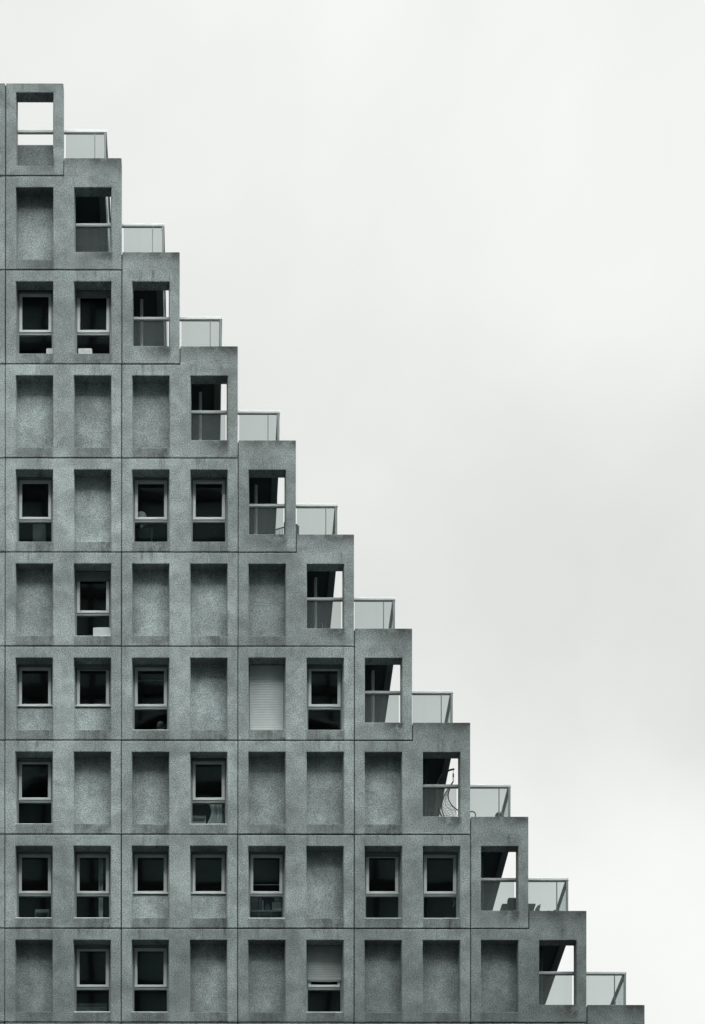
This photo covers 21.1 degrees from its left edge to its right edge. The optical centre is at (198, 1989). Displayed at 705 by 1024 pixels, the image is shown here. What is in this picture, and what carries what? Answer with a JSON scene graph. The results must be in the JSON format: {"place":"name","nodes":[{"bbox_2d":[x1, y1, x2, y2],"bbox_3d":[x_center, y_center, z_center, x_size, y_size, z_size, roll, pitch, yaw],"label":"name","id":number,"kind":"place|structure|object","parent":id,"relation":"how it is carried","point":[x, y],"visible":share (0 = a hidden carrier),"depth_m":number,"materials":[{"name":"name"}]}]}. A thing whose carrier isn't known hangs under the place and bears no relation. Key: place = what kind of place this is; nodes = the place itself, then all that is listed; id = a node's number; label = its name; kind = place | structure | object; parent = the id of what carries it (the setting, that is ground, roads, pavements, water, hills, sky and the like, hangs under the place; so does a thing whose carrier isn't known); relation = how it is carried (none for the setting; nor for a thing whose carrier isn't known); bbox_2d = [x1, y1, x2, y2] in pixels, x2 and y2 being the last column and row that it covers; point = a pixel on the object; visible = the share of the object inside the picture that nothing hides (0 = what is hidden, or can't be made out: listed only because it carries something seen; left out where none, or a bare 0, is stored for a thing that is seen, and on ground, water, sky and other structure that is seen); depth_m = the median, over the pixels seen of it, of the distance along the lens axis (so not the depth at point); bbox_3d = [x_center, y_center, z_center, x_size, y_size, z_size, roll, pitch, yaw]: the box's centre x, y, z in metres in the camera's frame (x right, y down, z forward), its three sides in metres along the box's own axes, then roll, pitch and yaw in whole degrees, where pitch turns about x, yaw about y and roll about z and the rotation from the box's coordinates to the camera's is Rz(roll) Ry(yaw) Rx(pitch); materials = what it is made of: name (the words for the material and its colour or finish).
{"place":"outdoors","nodes":[
{"label":"outdoors","id":0,"kind":"place"},
{"bbox_2d":[33,524,45,541],"bbox_3d":[-4.792,-43.615,56.675,0.412,0.978,0.150,0,0,0],"label":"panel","id":1,"kind":"object","parent":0,"point":[39,532],"visible":0.51,"depth_m":56.60,"materials":[{"name":"grey"}]},
{"bbox_2d":[46,348,52,353],"bbox_3d":[-4.432,-48.840,56.200,0.233,0.248,0.160,0,0,0],"label":"foam block","id":2,"kind":"object","parent":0,"point":[49,350],"depth_m":56.12,"materials":[{"name":"white"}]},
{"bbox_2d":[78,348,91,353],"bbox_3d":[-3.388,-48.839,56.200,0.422,0.248,0.160,0,0,0],"label":"foam block","id":3,"kind":"object","parent":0,"point":[84,350],"depth_m":56.12,"materials":[{"name":"white plastic"}]},
{"bbox_2d":[0,0,704,1023],"label":"sky","id":4,"kind":"structure","parent":0,"point":[457,247],"materials":[{"name":"white"}]},
{"bbox_2d":[428,802,436,816],"bbox_3d":[7.079,-35.347,57.125,0.254,1.257,0.350,0,0,0],"label":"folding chair","id":5,"kind":"object","parent":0,"point":[435,809],"visible":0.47,"depth_m":56.95,"materials":[{"name":"grey metal"}]},
{"bbox_2d":[495,812,503,816],"bbox_3d":[9.079,-35.108,56.734,0.295,0.778,0.302,0,0,0],"label":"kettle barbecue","id":6,"kind":"object","parent":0,"point":[501,814],"visible":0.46,"depth_m":56.65,"materials":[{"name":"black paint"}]},
{"bbox_3d":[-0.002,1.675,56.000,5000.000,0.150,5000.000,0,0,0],"label":"ground","id":7,"kind":"structure","parent":0,"visible":0},
{"bbox_2d":[0,83,644,1023],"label":"apartment building","id":8,"kind":"structure","parent":7,"relation":"on","point":[240,673],"depth_m":56.00,"materials":[{"name":"concrete"}]},
{"bbox_2d":[17,758,51,823],"bbox_3d":[-4.899,-35.773,56.331,1.090,2.137,0.138,0,0,0],"label":"window","id":9,"kind":"structure","parent":8,"relation":"in","point":[20,800],"depth_m":56.32,"materials":[{"name":"metal"}]},
{"bbox_2d":[17,852,51,917],"bbox_3d":[-4.901,-32.975,56.342,1.090,2.137,0.115,0,0,0],"label":"window","id":10,"kind":"structure","parent":8,"relation":"in","point":[20,894],"depth_m":56.32,"materials":[{"name":"metal"}]},
{"bbox_2d":[17,477,52,541],"bbox_3d":[-4.890,-44.169,56.342,1.090,2.137,0.115,0,0,0],"label":"window","id":11,"kind":"structure","parent":8,"relation":"in","point":[20,520],"depth_m":56.32,"materials":[{"name":"metal"}]},
{"bbox_2d":[17,665,52,707],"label":"window","id":12,"kind":"structure","parent":8,"relation":"in","point":[20,668],"depth_m":56.32,"materials":[{"name":"metal"}]},
{"bbox_2d":[18,290,52,353],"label":"window","id":13,"kind":"structure","parent":8,"relation":"in","point":[21,333],"depth_m":56.32,"materials":[{"name":"metal"}]},
{"bbox_2d":[35,909,49,917],"bbox_3d":[-4.702,-32.175,56.585,0.418,0.489,0.250,0,0,0],"label":"stool","id":14,"kind":"object","parent":8,"relation":"on","point":[41,912],"visible":0.89,"depth_m":56.46,"materials":[{"name":"grey"}]},
{"bbox_2d":[77,1004,106,1011],"bbox_3d":[-3.213,-29.307,56.476,0.925,0.508,0.128,0,0,0],"label":"lattice tray","id":15,"kind":"object","parent":8,"relation":"on","point":[91,1009],"visible":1,"depth_m":56.43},
{"bbox_2d":[75,852,109,917],"bbox_3d":[-3.169,-32.973,56.342,1.090,2.137,0.115,0,0,0],"label":"window","id":16,"kind":"structure","parent":8,"relation":"in","point":[78,894],"depth_m":56.32,"materials":[{"name":"metal"}]},
{"bbox_2d":[75,945,109,1011],"bbox_3d":[-3.171,-30.174,56.331,1.090,2.137,0.138,0,0,0],"label":"window","id":17,"kind":"structure","parent":8,"relation":"in","point":[78,987],"depth_m":56.32,"materials":[{"name":"metal"}]},
{"bbox_2d":[75,571,110,635],"bbox_3d":[-3.161,-41.369,56.331,1.090,2.137,0.138,0,0,0],"label":"window","id":18,"kind":"structure","parent":8,"relation":"in","point":[80,576],"depth_m":56.30,"materials":[{"name":"metal"}]},
{"bbox_2d":[75,665,110,707],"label":"window","id":19,"kind":"structure","parent":8,"relation":"in","point":[78,668],"depth_m":56.30,"materials":[{"name":"metal"}]},
{"bbox_2d":[76,290,110,353],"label":"window","id":20,"kind":"structure","parent":8,"relation":"in","point":[79,294],"depth_m":56.32,"materials":[{"name":"metal"}]},
{"bbox_2d":[99,858,102,917],"bbox_3d":[-2.933,-33.105,56.498,0.136,1.898,0.048,0,0,0],"label":"curtain","id":21,"kind":"object","parent":8,"relation":"hanging from","point":[100,886],"visible":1,"depth_m":56.49,"materials":[{"name":"grey fabric"}]},
{"bbox_2d":[93,628,110,635],"bbox_3d":[-2.872,-40.463,56.185,0.544,0.290,0.170,0,0,0],"label":"storage box","id":22,"kind":"object","parent":8,"relation":"on","point":[101,631],"visible":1,"depth_m":56.10,"materials":[{"name":"white plastic"}]},
{"bbox_2d":[135,528,152,541],"bbox_3d":[-1.726,-43.483,56.625,0.700,0.720,0.350,0,0,0],"label":"side table","id":23,"kind":"object","parent":8,"relation":"on","point":[143,532],"visible":0.63,"depth_m":56.58,"materials":[{"name":"paint"}]},
{"bbox_2d":[136,511,146,527],"bbox_3d":[-1.725,-44.157,56.620,0.350,0.588,0.350,0,0,0],"label":"table lamp","id":24,"kind":"object","parent":23,"relation":"on","point":[141,514],"visible":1,"depth_m":56.49,"materials":[{"name":"black paint"}]},
{"bbox_2d":[133,665,167,729],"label":"window","id":25,"kind":"structure","parent":8,"relation":"in","point":[136,707],"depth_m":56.32,"materials":[{"name":"metal"}]},
{"bbox_2d":[133,852,167,894],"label":"window","id":26,"kind":"structure","parent":8,"relation":"in","point":[136,855],"depth_m":56.32,"materials":[{"name":"metal"}]},
{"bbox_2d":[133,945,167,1011],"bbox_3d":[-1.439,-30.172,56.342,1.090,2.137,0.115,0,0,0],"label":"window","id":27,"kind":"structure","parent":8,"relation":"in","point":[136,948],"depth_m":56.32,"materials":[{"name":"metal"}]},
{"bbox_2d":[133,478,168,541],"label":"window","id":28,"kind":"structure","parent":8,"relation":"in","point":[136,520],"depth_m":56.32,"materials":[{"name":"metal"}]},
{"bbox_2d":[156,721,164,729],"bbox_3d":[-1.146,-37.982,56.550,0.253,0.240,0.241,0,0,0],"label":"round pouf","id":29,"kind":"object","parent":8,"relation":"on","point":[160,725],"visible":0.9,"depth_m":56.48,"materials":[{"name":"black fabric"}]},
{"bbox_2d":[192,816,205,823],"bbox_3d":[0.007,-34.989,56.610,0.425,0.528,0.220,0,0,0],"label":"shelf box","id":30,"kind":"object","parent":8,"relation":"on","point":[198,819],"visible":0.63,"depth_m":56.50,"materials":[{"name":"grey"}]},
{"bbox_2d":[191,758,225,823],"bbox_3d":[0.299,-35.768,56.331,1.090,2.137,0.138,0,0,0],"label":"window","id":31,"kind":"structure","parent":8,"relation":"in","point":[194,762],"depth_m":56.32,"materials":[{"name":"metal"}]},
{"bbox_2d":[191,852,225,894],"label":"window","id":32,"kind":"structure","parent":8,"relation":"in","point":[222,855],"depth_m":56.32,"materials":[{"name":"metal"}]},
{"bbox_2d":[191,478,226,541],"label":"window","id":33,"kind":"structure","parent":8,"relation":"in","point":[194,520],"depth_m":56.32,"materials":[{"name":"metal"}]},
{"bbox_2d":[250,910,281,917],"bbox_3d":[2.014,-32.159,56.570,0.995,0.469,0.220,0,0,0],"label":"shelf","id":34,"kind":"object","parent":8,"relation":"on","point":[265,913],"visible":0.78,"depth_m":56.56,"materials":[{"name":"grey metal"}]},
{"bbox_2d":[251,898,257,909],"bbox_3d":[1.683,-32.586,56.540,0.199,0.381,0.120,0,0,0],"label":"file box","id":35,"kind":"object","parent":34,"relation":"on","point":[254,903],"visible":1,"depth_m":56.48,"materials":[{"name":"grey cardboard"}]},
{"bbox_2d":[259,898,261,909],"bbox_3d":[1.853,-32.580,56.540,0.086,0.368,0.120,0,0,0],"label":"book","id":36,"kind":"object","parent":34,"relation":"on","point":[260,903],"visible":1,"depth_m":56.48,"materials":[{"name":"grey paper"}]},
{"bbox_2d":[272,902,280,909],"bbox_3d":[2.347,-32.519,56.540,0.279,0.248,0.120,0,0,0],"label":"carton","id":37,"kind":"object","parent":34,"relation":"on","point":[276,905],"visible":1,"depth_m":56.48,"materials":[{"name":"grey cardboard"}]},
{"bbox_2d":[274,898,281,903],"bbox_3d":[2.387,-32.714,56.540,0.226,0.136,0.100,0,0,0],"label":"carton","id":38,"kind":"object","parent":37,"relation":"on","point":[277,899],"visible":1,"depth_m":56.49,"materials":[{"name":"grey cardboard"}]},
{"bbox_2d":[249,665,283,729],"bbox_3d":[2.035,-38.565,56.342,1.090,2.137,0.115,0,0,0],"label":"roller shutter","id":39,"kind":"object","parent":8,"relation":"in","point":[266,682],"depth_m":56.29,"materials":[{"name":"metal"}]},
{"bbox_2d":[249,852,283,917],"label":"window","id":40,"kind":"structure","parent":8,"relation":"in","point":[252,894],"depth_m":56.32,"materials":[{"name":"metal"}]},
{"bbox_2d":[274,524,298,535],"bbox_3d":[2.642,-43.674,56.837,0.774,1.112,0.466,0,0,0],"label":"slatted chair","id":41,"kind":"object","parent":8,"relation":"on","point":[297,529],"visible":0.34,"depth_m":56.63,"materials":[{"name":"black paint"}]},
{"bbox_2d":[307,665,341,729],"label":"window","id":42,"kind":"structure","parent":8,"relation":"in","point":[310,707],"depth_m":56.32,"materials":[{"name":"metal"}]},
{"bbox_2d":[307,946,341,1011],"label":"window","id":43,"kind":"structure","parent":8,"relation":"in","point":[324,963],"depth_m":56.29,"materials":[{"name":"metal"}]},
{"bbox_2d":[365,852,399,917],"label":"window","id":44,"kind":"structure","parent":8,"relation":"in","point":[368,894],"depth_m":56.32,"materials":[{"name":"metal"}]},
{"bbox_2d":[423,852,457,917],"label":"window","id":45,"kind":"structure","parent":8,"relation":"in","point":[426,894],"depth_m":56.32,"materials":[{"name":"metal"}]},
{"bbox_2d":[435,768,457,816],"bbox_3d":[7.531,-35.735,56.735,0.871,2.034,0.638,0,0,-30],"label":"hanging egg chair","id":46,"kind":"object","parent":8,"relation":"on","point":[448,790],"visible":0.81,"depth_m":56.60,"materials":[{"name":"grey wicker"}]},
{"bbox_2d":[500,898,535,912],"bbox_3d":[9.586,-32.454,56.970,1.118,0.873,0.700,0,0,0],"label":"patio sofa","id":47,"kind":"object","parent":8,"relation":"on","point":[510,905],"visible":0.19,"depth_m":56.64,"materials":[{"name":"fabric"}]},
{"bbox_3d":[0.307,-35.739,56.420,0.802,0.018,0.018,0,0,0],"label":"curtain rod","id":48,"kind":"object","parent":8,"relation":"attached to","visible":0},
{"bbox_2d":[208,804,222,823],"bbox_3d":[0.490,-35.347,56.462,0.467,0.705,0.048,0,0,0],"label":"curtain","id":49,"kind":"object","parent":48,"relation":"hanging from","point":[216,816],"visible":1,"depth_m":56.46,"materials":[{"name":"white fabric"}]}
]}

